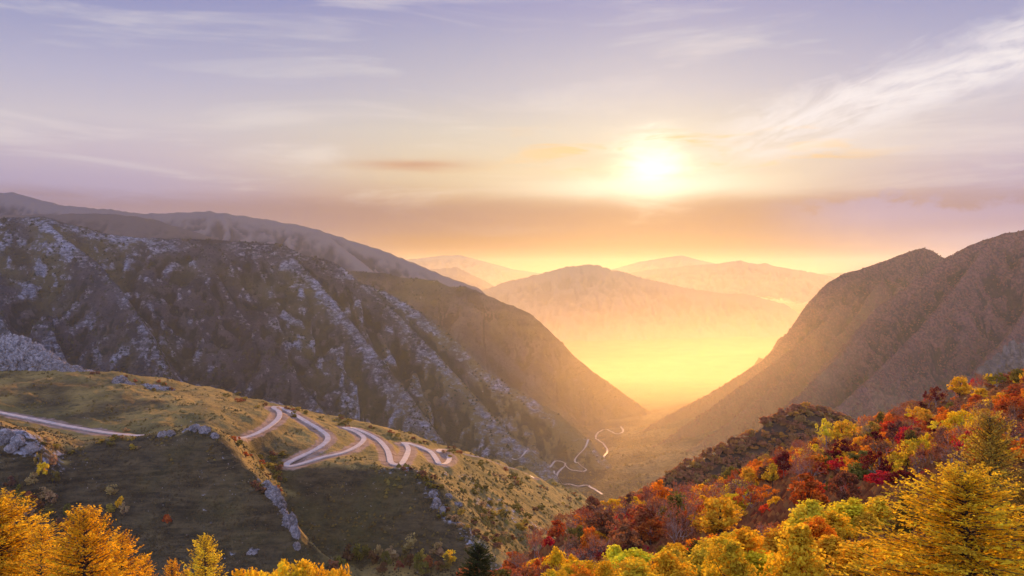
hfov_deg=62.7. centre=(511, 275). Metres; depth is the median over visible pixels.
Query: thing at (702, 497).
broadleaf tree
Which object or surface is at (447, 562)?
broadleaf tree
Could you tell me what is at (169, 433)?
rock outcrop
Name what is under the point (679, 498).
broadleaf tree
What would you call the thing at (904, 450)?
broadleaf tree
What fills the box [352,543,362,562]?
broadleaf tree
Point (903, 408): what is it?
bare tree
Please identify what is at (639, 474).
shrubbery
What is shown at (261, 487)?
bush
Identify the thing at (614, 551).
birch tree
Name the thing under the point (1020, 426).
bare tree
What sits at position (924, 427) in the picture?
broadleaf tree
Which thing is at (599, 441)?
road
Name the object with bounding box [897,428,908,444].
broadleaf tree
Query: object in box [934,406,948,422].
broadleaf tree
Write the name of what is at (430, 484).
bush
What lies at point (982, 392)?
broadleaf tree
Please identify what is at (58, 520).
broadleaf tree
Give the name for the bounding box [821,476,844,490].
broadleaf tree
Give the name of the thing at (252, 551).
rock outcrop
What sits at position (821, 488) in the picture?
broadleaf tree
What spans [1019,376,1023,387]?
broadleaf tree
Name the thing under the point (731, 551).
birch tree
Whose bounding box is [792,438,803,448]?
bare tree
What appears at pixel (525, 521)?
bush
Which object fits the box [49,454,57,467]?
broadleaf tree
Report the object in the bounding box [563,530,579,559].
bare tree
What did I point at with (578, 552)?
bare tree
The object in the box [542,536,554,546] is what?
broadleaf tree
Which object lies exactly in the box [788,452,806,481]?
bare tree
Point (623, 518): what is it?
broadleaf tree
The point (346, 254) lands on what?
bare mountain
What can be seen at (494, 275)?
hazy mountain
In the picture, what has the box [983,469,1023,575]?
larch tree
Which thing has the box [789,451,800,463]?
broadleaf tree
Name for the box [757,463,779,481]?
broadleaf tree
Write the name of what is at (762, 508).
broadleaf tree
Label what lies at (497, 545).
bush
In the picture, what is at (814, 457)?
broadleaf tree
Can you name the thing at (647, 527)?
broadleaf tree
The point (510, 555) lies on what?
broadleaf tree
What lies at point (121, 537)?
larch tree
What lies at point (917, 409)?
broadleaf tree
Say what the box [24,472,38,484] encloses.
broadleaf tree
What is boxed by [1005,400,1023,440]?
bare tree
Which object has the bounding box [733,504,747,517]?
broadleaf tree
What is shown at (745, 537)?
birch tree
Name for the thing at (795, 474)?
bare tree
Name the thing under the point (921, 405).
broadleaf tree
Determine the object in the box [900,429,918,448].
broadleaf tree
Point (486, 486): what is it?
bush
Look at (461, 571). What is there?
broadleaf tree
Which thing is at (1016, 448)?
broadleaf tree
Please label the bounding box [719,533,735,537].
birch tree
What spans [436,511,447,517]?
bush
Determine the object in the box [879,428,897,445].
broadleaf tree
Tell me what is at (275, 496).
rock outcrop
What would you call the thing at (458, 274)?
hazy mountain
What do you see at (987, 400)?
broadleaf tree
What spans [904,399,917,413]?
bare tree
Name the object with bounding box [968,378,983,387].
broadleaf tree
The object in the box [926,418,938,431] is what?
broadleaf tree
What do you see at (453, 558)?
broadleaf tree
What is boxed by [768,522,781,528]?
broadleaf tree
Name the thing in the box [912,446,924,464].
bare tree
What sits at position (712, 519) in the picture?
broadleaf tree
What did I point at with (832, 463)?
broadleaf tree
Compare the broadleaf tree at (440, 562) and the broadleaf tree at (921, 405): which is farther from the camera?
the broadleaf tree at (440, 562)
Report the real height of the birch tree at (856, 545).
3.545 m
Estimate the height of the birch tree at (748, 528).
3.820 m
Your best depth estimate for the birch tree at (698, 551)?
53.56 m
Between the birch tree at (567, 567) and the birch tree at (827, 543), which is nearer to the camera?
the birch tree at (827, 543)
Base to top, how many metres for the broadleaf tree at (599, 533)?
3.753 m
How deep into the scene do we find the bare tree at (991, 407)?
167.91 m
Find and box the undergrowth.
[521,382,1023,575]
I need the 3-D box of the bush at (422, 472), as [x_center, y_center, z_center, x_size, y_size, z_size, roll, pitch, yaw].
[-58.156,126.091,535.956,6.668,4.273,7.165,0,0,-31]
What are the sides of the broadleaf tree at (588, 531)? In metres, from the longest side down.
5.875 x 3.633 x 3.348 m
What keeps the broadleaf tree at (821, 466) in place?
on the forest hill at (561, 547)
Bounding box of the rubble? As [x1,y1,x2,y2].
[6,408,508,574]
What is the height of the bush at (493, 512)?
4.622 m
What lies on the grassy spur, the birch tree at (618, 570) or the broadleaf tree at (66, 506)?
the broadleaf tree at (66, 506)
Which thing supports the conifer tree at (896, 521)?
on the forest hill at (561, 547)
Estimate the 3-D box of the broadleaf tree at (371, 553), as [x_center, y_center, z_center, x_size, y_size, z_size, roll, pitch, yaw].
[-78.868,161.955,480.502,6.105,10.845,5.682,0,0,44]
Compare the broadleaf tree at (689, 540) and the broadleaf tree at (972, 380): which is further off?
the broadleaf tree at (972, 380)
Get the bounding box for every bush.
[42,436,53,441]
[236,440,242,445]
[249,480,259,486]
[255,486,266,492]
[256,463,266,469]
[264,462,276,468]
[274,464,282,470]
[278,451,289,455]
[416,470,426,476]
[421,475,432,481]
[425,482,435,487]
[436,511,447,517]
[449,514,459,520]
[452,508,465,514]
[471,488,477,493]
[471,529,481,535]
[479,485,488,490]
[482,536,492,541]
[486,500,497,505]
[489,535,498,540]
[490,508,499,515]
[493,542,502,548]
[514,522,522,529]
[520,518,528,524]
[523,513,532,518]
[537,505,544,510]
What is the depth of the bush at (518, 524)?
605.32 m
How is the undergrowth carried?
on the forest hill at (561, 547)
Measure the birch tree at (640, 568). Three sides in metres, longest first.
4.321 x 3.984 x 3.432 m
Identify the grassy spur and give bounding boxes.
[0,370,605,575]
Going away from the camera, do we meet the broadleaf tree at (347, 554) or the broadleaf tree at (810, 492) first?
the broadleaf tree at (810, 492)
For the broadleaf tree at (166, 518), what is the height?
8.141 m
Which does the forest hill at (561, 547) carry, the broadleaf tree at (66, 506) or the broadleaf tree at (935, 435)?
the broadleaf tree at (935, 435)
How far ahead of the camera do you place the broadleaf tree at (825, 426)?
231.94 m
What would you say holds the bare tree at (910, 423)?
on the forest hill at (561, 547)
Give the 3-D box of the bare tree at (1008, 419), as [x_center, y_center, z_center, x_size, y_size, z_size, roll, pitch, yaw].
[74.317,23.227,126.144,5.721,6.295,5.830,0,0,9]
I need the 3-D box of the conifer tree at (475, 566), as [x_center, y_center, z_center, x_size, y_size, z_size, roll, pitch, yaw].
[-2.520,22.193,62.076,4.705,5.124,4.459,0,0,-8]
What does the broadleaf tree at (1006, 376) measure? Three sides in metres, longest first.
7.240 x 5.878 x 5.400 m
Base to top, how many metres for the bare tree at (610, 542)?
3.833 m
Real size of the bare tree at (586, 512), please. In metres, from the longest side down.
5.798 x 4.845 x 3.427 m
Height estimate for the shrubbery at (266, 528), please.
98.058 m
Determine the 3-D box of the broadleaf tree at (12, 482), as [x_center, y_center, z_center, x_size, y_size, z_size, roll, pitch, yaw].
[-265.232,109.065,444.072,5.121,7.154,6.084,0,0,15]
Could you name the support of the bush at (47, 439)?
on the grassy spur
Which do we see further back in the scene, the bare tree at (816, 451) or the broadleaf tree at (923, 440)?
the bare tree at (816, 451)
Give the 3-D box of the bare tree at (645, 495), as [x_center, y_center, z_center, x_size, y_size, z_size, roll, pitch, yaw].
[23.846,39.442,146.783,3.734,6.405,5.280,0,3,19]
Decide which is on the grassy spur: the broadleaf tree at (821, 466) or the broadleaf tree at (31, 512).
the broadleaf tree at (31, 512)
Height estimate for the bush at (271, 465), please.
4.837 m
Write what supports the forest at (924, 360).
on the wooded mountain at (829, 380)
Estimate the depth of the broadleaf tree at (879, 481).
112.02 m
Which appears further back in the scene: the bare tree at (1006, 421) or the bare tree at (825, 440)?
the bare tree at (825, 440)
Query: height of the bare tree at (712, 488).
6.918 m
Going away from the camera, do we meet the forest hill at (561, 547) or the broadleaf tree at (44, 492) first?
the forest hill at (561, 547)
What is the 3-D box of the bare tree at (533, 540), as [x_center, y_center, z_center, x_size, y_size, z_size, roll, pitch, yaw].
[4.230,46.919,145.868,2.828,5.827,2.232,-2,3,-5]
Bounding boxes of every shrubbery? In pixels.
[0,217,602,467]
[0,422,495,575]
[1,370,583,564]
[356,271,645,438]
[383,429,580,551]
[558,404,747,500]
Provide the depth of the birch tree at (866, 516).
65.47 m
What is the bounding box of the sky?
[0,0,1023,302]
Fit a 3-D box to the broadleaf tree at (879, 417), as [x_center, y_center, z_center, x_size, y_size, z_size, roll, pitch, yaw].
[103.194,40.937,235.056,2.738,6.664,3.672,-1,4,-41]
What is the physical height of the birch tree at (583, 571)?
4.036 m
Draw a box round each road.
[0,406,534,478]
[512,448,601,493]
[565,426,623,471]
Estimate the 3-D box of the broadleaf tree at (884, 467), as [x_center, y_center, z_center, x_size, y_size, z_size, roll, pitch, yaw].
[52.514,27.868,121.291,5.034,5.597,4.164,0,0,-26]
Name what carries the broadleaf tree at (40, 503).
on the grassy spur
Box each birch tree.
[540,546,567,573]
[541,569,568,575]
[557,563,575,575]
[560,560,597,574]
[570,562,595,575]
[592,560,613,575]
[598,544,622,564]
[608,547,653,568]
[608,557,633,575]
[614,557,663,575]
[647,551,697,575]
[648,542,689,565]
[659,548,685,564]
[682,537,721,575]
[697,536,750,575]
[703,539,761,575]
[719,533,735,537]
[727,528,779,563]
[735,525,760,547]
[743,550,776,575]
[754,527,788,558]
[758,522,831,575]
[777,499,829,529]
[778,519,789,528]
[783,534,857,574]
[801,515,845,541]
[801,516,837,541]
[822,510,862,540]
[824,539,890,575]
[826,496,872,529]
[850,495,898,532]
[850,511,880,532]
[863,533,928,575]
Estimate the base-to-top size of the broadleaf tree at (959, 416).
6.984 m
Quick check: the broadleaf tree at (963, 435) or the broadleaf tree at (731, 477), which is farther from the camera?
the broadleaf tree at (731, 477)
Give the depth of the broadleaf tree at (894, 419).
218.63 m
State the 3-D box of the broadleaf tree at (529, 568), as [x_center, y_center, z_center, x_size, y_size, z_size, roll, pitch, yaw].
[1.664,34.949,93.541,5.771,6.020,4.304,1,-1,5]
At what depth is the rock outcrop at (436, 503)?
515.37 m
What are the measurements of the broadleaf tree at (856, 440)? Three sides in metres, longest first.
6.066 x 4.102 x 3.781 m
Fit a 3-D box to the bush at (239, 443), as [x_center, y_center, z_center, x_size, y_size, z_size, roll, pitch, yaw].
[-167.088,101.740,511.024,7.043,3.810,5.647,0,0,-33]
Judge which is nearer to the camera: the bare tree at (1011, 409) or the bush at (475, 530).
the bare tree at (1011, 409)
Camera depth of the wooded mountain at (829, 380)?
2360.11 m
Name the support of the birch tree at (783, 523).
on the forest hill at (561, 547)
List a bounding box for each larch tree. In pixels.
[0,488,94,575]
[4,523,65,575]
[24,503,148,575]
[54,535,72,574]
[91,529,156,575]
[135,553,158,575]
[162,559,183,575]
[176,532,228,575]
[827,459,1023,575]
[910,409,1023,575]
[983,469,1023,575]
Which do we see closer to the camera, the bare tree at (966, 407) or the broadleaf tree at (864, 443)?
the broadleaf tree at (864, 443)
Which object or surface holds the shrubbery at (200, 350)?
on the rocky mountain at (388, 330)
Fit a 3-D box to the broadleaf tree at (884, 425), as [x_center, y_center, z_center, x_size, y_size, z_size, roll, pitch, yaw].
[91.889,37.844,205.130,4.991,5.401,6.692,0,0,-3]
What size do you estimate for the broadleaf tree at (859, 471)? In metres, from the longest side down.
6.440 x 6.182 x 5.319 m
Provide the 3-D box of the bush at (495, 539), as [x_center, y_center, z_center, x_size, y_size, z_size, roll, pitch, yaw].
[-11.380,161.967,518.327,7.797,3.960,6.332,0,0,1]
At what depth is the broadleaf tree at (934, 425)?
172.59 m
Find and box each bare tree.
[501,549,526,567]
[507,562,528,575]
[526,524,540,551]
[529,535,543,557]
[530,529,543,555]
[533,563,554,575]
[540,523,553,539]
[552,511,564,532]
[562,544,595,562]
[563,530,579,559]
[564,515,578,546]
[565,510,578,525]
[566,544,586,560]
[570,513,583,529]
[574,506,596,527]
[582,529,605,559]
[589,500,615,521]
[591,538,618,554]
[611,499,639,519]
[638,483,658,505]
[644,495,667,536]
[661,497,698,539]
[661,509,696,542]
[661,523,694,540]
[662,481,702,509]
[676,488,703,529]
[692,479,721,499]
[705,476,721,490]
[718,482,734,497]
[725,471,758,500]
[754,521,773,535]
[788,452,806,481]
[789,462,807,478]
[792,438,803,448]
[794,451,828,481]
[797,441,820,473]
[800,442,829,459]
[817,436,832,446]
[855,415,868,426]
[856,422,870,435]
[867,438,898,464]
[887,407,901,413]
[891,403,906,417]
[899,417,921,427]
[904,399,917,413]
[908,451,925,472]
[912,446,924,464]
[918,441,938,467]
[921,397,940,406]
[935,443,964,465]
[940,429,967,458]
[949,398,988,415]
[949,420,979,446]
[971,379,979,389]
[971,384,987,392]
[972,409,992,425]
[974,373,987,385]
[977,398,993,409]
[980,409,1023,439]
[988,414,1017,436]
[1004,424,1023,440]
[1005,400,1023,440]
[1012,422,1023,437]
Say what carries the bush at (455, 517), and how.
on the grassy spur
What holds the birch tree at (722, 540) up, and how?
on the forest hill at (561, 547)
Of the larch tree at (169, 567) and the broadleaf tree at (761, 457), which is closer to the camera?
the larch tree at (169, 567)
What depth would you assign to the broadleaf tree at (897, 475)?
106.01 m
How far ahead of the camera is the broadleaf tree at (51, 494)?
444.93 m
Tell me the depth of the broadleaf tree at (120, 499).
455.21 m
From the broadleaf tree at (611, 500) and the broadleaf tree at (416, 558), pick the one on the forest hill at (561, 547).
the broadleaf tree at (611, 500)
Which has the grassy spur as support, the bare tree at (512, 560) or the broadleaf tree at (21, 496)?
the broadleaf tree at (21, 496)
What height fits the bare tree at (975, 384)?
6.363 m
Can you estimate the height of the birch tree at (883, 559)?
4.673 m
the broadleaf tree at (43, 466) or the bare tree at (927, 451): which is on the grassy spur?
the broadleaf tree at (43, 466)
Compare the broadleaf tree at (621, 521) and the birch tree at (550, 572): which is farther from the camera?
the broadleaf tree at (621, 521)
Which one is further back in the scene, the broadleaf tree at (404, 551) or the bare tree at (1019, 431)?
the broadleaf tree at (404, 551)
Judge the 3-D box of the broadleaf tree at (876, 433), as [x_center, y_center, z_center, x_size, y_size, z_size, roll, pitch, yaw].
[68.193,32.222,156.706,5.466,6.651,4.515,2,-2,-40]
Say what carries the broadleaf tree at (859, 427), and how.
on the forest hill at (561, 547)
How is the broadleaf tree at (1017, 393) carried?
on the forest hill at (561, 547)
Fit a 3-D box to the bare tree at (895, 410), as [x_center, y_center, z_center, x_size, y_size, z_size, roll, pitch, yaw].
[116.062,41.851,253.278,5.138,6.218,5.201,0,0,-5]
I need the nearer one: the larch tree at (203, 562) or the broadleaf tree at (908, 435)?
the larch tree at (203, 562)
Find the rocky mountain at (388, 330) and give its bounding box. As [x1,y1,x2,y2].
[0,216,612,483]
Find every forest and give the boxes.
[348,380,1023,575]
[606,401,856,512]
[635,230,1023,451]
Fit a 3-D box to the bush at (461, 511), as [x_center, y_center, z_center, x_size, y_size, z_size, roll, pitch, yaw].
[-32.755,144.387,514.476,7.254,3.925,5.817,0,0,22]
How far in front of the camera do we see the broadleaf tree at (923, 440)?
139.00 m
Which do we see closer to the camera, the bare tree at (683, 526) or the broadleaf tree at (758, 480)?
the bare tree at (683, 526)
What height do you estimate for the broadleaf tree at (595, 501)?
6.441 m
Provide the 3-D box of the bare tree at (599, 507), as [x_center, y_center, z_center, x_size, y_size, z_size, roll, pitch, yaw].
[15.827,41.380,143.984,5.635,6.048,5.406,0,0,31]
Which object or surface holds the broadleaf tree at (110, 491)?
on the grassy spur
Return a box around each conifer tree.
[455,541,502,575]
[653,545,665,557]
[681,538,701,569]
[883,489,923,537]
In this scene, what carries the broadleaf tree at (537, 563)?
on the forest hill at (561, 547)
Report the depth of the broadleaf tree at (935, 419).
183.76 m
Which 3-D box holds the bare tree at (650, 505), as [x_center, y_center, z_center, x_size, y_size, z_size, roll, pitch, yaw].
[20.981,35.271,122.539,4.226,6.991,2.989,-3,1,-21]
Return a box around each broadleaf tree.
[3,475,16,487]
[14,484,25,495]
[16,495,29,505]
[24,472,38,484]
[24,491,36,502]
[24,506,34,517]
[33,453,41,464]
[35,499,44,507]
[36,462,49,477]
[37,487,51,498]
[41,504,54,515]
[45,491,57,502]
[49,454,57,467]
[50,470,60,484]
[51,517,61,527]
[63,503,71,514]
[100,520,109,531]
[105,484,117,494]
[105,503,115,514]
[115,496,123,507]
[118,501,129,513]
[162,514,171,523]
[231,567,259,575]
[258,558,318,575]
[298,558,351,575]
[327,559,338,568]
[334,555,346,566]
[342,543,354,561]
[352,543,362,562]
[361,544,370,559]
[368,550,379,563]
[372,544,382,562]
[376,561,387,573]
[381,551,391,568]
[385,545,398,561]
[394,560,404,571]
[398,547,408,562]
[403,532,416,550]
[403,553,413,568]
[413,552,420,570]
[418,548,426,561]
[418,561,429,574]
[423,555,437,570]
[429,542,442,553]
[432,560,444,572]
[435,547,445,558]
[439,554,451,570]
[442,549,456,561]
[456,563,468,575]
[493,568,511,575]
[502,551,523,567]
[503,560,519,570]
[514,562,536,575]
[526,558,540,566]
[531,557,546,575]
[536,564,559,575]
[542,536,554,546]
[547,519,565,538]
[563,554,581,563]
[564,525,585,547]
[573,513,604,526]
[580,495,604,516]
[580,526,599,550]
[580,530,611,544]
[582,508,619,540]
[588,545,604,559]
[593,545,640,561]
[600,498,624,518]
[605,513,639,544]
[612,524,643,551]
[614,513,633,530]
[616,496,641,510]
[622,493,635,515]
[623,503,667,540]
[633,519,669,544]
[649,479,671,507]
[656,491,694,526]
[682,484,717,500]
[682,504,707,527]
[685,538,695,549]
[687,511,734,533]
[689,495,709,518]
[690,484,719,498]
[700,493,742,531]
[700,496,737,520]
[707,475,722,484]
[720,465,740,478]
[720,480,753,497]
[723,493,750,510]
[724,475,739,483]
[727,469,742,479]
[732,485,763,507]
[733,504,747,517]
[740,466,759,481]
[745,473,758,484]
[750,459,761,467]
[753,484,779,497]
[754,467,763,481]
[756,503,769,515]
[757,453,772,463]
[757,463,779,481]
[761,463,779,486]
[767,496,783,507]
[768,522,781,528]
[774,447,782,461]
[774,450,792,474]
[776,467,787,478]
[787,472,829,506]
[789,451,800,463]
[797,443,824,459]
[799,452,829,475]
[803,481,825,494]
[810,437,821,444]
[812,462,828,474]
[815,418,836,446]
[815,453,832,474]
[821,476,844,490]
[824,439,858,458]
[826,457,846,470]
[826,470,862,501]
[829,421,853,438]
[834,451,856,462]
[837,419,857,431]
[844,453,875,466]
[847,450,879,480]
[851,436,863,449]
[851,443,888,466]
[854,431,873,443]
[855,421,875,435]
[856,437,879,454]
[859,450,893,477]
[860,421,882,435]
[863,470,893,486]
[865,431,889,454]
[868,457,889,470]
[873,410,885,423]
[878,420,896,432]
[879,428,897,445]
[883,413,893,422]
[884,469,916,484]
[885,419,910,441]
[886,439,919,471]
[886,444,929,459]
[890,415,900,421]
[890,460,903,472]
[894,425,918,442]
[896,416,915,424]
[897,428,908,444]
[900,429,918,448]
[901,426,929,451]
[905,406,930,417]
[910,432,935,454]
[912,419,934,432]
[914,401,929,409]
[915,409,934,423]
[917,434,933,450]
[920,418,941,426]
[922,386,948,404]
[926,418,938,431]
[927,389,945,404]
[927,420,952,429]
[930,426,947,443]
[932,440,953,461]
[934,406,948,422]
[941,428,962,456]
[942,409,978,434]
[947,375,971,397]
[951,431,977,462]
[954,398,965,411]
[955,389,969,394]
[956,431,1017,466]
[964,408,993,419]
[964,417,983,430]
[967,394,981,402]
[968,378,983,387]
[970,387,991,398]
[973,399,994,408]
[983,373,998,385]
[985,372,1010,385]
[986,387,1004,398]
[987,435,1017,451]
[991,392,1005,398]
[991,396,1023,425]
[992,394,1022,414]
[999,373,1013,383]
[1002,384,1023,394]
[1007,369,1015,377]
[1009,367,1023,384]
[1010,391,1023,404]
[1010,438,1023,460]
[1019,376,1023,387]
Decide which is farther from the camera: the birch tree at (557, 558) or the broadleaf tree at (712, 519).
the broadleaf tree at (712, 519)
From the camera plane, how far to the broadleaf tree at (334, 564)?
441.49 m
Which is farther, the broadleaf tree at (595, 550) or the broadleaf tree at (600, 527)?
the broadleaf tree at (600, 527)
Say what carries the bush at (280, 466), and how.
on the grassy spur
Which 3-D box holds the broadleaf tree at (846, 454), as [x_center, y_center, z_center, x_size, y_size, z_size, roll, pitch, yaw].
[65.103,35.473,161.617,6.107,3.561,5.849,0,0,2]
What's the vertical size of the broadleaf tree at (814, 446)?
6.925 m
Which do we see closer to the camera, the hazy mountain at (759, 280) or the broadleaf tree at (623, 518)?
the broadleaf tree at (623, 518)
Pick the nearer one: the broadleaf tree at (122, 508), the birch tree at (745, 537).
the birch tree at (745, 537)
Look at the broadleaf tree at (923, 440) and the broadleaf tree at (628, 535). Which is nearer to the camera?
the broadleaf tree at (628, 535)
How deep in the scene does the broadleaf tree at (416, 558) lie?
460.69 m
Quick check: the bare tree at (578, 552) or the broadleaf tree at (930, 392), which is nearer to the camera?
the bare tree at (578, 552)
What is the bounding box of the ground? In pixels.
[550,303,807,508]
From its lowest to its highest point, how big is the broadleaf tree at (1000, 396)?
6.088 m
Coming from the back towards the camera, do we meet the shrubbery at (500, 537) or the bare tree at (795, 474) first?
the shrubbery at (500, 537)
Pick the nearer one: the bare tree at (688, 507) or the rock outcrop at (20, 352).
the bare tree at (688, 507)
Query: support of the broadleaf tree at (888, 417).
on the forest hill at (561, 547)
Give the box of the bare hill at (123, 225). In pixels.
[0,213,216,239]
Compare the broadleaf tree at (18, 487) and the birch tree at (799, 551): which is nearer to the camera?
the birch tree at (799, 551)
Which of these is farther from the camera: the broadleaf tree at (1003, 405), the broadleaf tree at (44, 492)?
the broadleaf tree at (44, 492)
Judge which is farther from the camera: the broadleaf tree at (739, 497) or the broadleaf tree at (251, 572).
the broadleaf tree at (739, 497)
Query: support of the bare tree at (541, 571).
on the forest hill at (561, 547)
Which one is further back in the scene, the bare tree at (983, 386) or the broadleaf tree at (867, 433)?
the bare tree at (983, 386)
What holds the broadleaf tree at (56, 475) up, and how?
on the grassy spur
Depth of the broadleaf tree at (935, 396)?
262.26 m
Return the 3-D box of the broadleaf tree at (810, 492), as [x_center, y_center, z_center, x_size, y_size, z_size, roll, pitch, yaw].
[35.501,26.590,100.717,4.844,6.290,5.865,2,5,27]
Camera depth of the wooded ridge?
584.99 m
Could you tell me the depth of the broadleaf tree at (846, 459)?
141.75 m
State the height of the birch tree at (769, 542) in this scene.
3.233 m
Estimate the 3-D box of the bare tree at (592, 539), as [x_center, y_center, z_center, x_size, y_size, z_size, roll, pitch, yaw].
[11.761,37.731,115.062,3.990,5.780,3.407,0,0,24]
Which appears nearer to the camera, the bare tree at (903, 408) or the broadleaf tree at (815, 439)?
the bare tree at (903, 408)
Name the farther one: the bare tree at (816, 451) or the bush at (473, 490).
the bush at (473, 490)
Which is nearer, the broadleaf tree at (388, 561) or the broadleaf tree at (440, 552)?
the broadleaf tree at (388, 561)
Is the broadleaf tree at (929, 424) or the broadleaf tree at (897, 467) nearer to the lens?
the broadleaf tree at (897, 467)
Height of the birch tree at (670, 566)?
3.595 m
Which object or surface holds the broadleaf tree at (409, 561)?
on the grassy spur
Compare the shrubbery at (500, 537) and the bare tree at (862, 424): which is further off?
the shrubbery at (500, 537)
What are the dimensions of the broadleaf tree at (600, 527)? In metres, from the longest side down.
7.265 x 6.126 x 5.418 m
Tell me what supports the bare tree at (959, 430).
on the forest hill at (561, 547)
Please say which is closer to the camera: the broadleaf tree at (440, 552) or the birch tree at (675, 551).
the birch tree at (675, 551)
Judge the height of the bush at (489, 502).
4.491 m
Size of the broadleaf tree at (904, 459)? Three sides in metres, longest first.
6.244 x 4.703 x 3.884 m
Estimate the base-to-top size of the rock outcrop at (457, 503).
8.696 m
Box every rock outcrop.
[0,333,95,371]
[0,428,38,452]
[111,375,135,384]
[141,383,174,390]
[157,430,175,436]
[182,424,218,438]
[246,548,258,554]
[257,478,300,550]
[429,490,445,514]
[445,493,462,507]
[976,340,1023,376]
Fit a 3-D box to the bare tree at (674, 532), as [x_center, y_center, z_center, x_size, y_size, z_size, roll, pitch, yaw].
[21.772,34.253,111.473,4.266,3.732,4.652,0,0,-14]
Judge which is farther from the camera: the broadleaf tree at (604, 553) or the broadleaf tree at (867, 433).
the broadleaf tree at (867, 433)
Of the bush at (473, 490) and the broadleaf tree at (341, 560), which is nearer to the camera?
the broadleaf tree at (341, 560)
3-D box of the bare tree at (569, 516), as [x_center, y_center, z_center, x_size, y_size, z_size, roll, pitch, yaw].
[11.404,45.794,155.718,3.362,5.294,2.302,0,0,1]
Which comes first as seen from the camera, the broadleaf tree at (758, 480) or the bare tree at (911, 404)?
the broadleaf tree at (758, 480)
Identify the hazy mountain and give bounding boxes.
[406,255,846,303]
[429,266,492,289]
[481,264,799,340]
[629,260,835,301]
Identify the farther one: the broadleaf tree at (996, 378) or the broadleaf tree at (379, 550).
the broadleaf tree at (379, 550)
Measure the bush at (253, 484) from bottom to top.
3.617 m
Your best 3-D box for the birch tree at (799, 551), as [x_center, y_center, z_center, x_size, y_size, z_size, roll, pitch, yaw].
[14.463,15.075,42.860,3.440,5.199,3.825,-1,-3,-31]
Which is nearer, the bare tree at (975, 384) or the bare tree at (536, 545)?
the bare tree at (536, 545)
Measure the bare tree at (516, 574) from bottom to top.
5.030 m
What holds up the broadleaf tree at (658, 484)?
on the forest hill at (561, 547)
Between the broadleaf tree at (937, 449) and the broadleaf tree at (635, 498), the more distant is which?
the broadleaf tree at (635, 498)
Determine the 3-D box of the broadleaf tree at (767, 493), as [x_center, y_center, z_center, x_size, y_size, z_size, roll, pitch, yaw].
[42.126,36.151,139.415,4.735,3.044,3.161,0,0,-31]
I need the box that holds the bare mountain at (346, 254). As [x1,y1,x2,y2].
[0,192,485,294]
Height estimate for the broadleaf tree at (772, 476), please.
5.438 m
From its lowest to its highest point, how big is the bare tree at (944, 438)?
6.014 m
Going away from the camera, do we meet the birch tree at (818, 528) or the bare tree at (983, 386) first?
the birch tree at (818, 528)
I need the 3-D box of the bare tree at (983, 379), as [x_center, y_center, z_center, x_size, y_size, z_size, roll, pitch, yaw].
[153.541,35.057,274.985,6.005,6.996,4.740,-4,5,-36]
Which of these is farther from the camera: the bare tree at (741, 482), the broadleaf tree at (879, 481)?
the bare tree at (741, 482)
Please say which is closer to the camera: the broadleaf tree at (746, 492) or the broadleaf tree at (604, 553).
the broadleaf tree at (604, 553)
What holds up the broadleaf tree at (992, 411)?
on the forest hill at (561, 547)
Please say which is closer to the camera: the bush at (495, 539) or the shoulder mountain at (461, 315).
the bush at (495, 539)
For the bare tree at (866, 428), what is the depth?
206.26 m
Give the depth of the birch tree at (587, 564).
72.20 m
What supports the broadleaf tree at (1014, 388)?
on the forest hill at (561, 547)
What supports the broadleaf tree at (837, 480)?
on the forest hill at (561, 547)
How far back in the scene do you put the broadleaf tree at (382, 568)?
457.49 m
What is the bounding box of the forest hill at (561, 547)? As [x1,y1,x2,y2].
[549,387,1004,558]
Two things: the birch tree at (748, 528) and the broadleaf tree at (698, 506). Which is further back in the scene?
the broadleaf tree at (698, 506)
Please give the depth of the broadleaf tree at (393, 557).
474.13 m
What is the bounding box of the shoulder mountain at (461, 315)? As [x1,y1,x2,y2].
[346,270,651,439]
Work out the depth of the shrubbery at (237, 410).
573.27 m
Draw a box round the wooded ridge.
[620,411,839,511]
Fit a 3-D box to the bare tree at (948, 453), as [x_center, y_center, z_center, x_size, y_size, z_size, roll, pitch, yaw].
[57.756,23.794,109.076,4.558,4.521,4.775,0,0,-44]
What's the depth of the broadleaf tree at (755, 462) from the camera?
220.11 m
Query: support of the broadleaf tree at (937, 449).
on the forest hill at (561, 547)
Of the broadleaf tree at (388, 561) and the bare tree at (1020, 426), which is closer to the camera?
the bare tree at (1020, 426)
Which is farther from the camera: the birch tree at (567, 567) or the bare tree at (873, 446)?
the bare tree at (873, 446)
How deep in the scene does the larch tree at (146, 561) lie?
34.00 m
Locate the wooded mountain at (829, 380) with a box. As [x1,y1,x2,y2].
[639,230,1023,452]
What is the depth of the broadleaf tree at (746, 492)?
139.73 m
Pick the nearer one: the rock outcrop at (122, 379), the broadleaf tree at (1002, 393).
the broadleaf tree at (1002, 393)
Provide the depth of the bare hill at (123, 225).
2811.68 m
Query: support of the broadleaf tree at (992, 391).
on the forest hill at (561, 547)
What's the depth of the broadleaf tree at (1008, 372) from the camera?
272.57 m
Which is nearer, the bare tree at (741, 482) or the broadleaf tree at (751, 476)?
the bare tree at (741, 482)
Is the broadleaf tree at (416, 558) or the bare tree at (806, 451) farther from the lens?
the broadleaf tree at (416, 558)
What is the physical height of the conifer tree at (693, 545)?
3.284 m
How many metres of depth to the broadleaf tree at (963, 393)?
281.07 m
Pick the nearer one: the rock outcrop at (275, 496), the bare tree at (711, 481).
the bare tree at (711, 481)

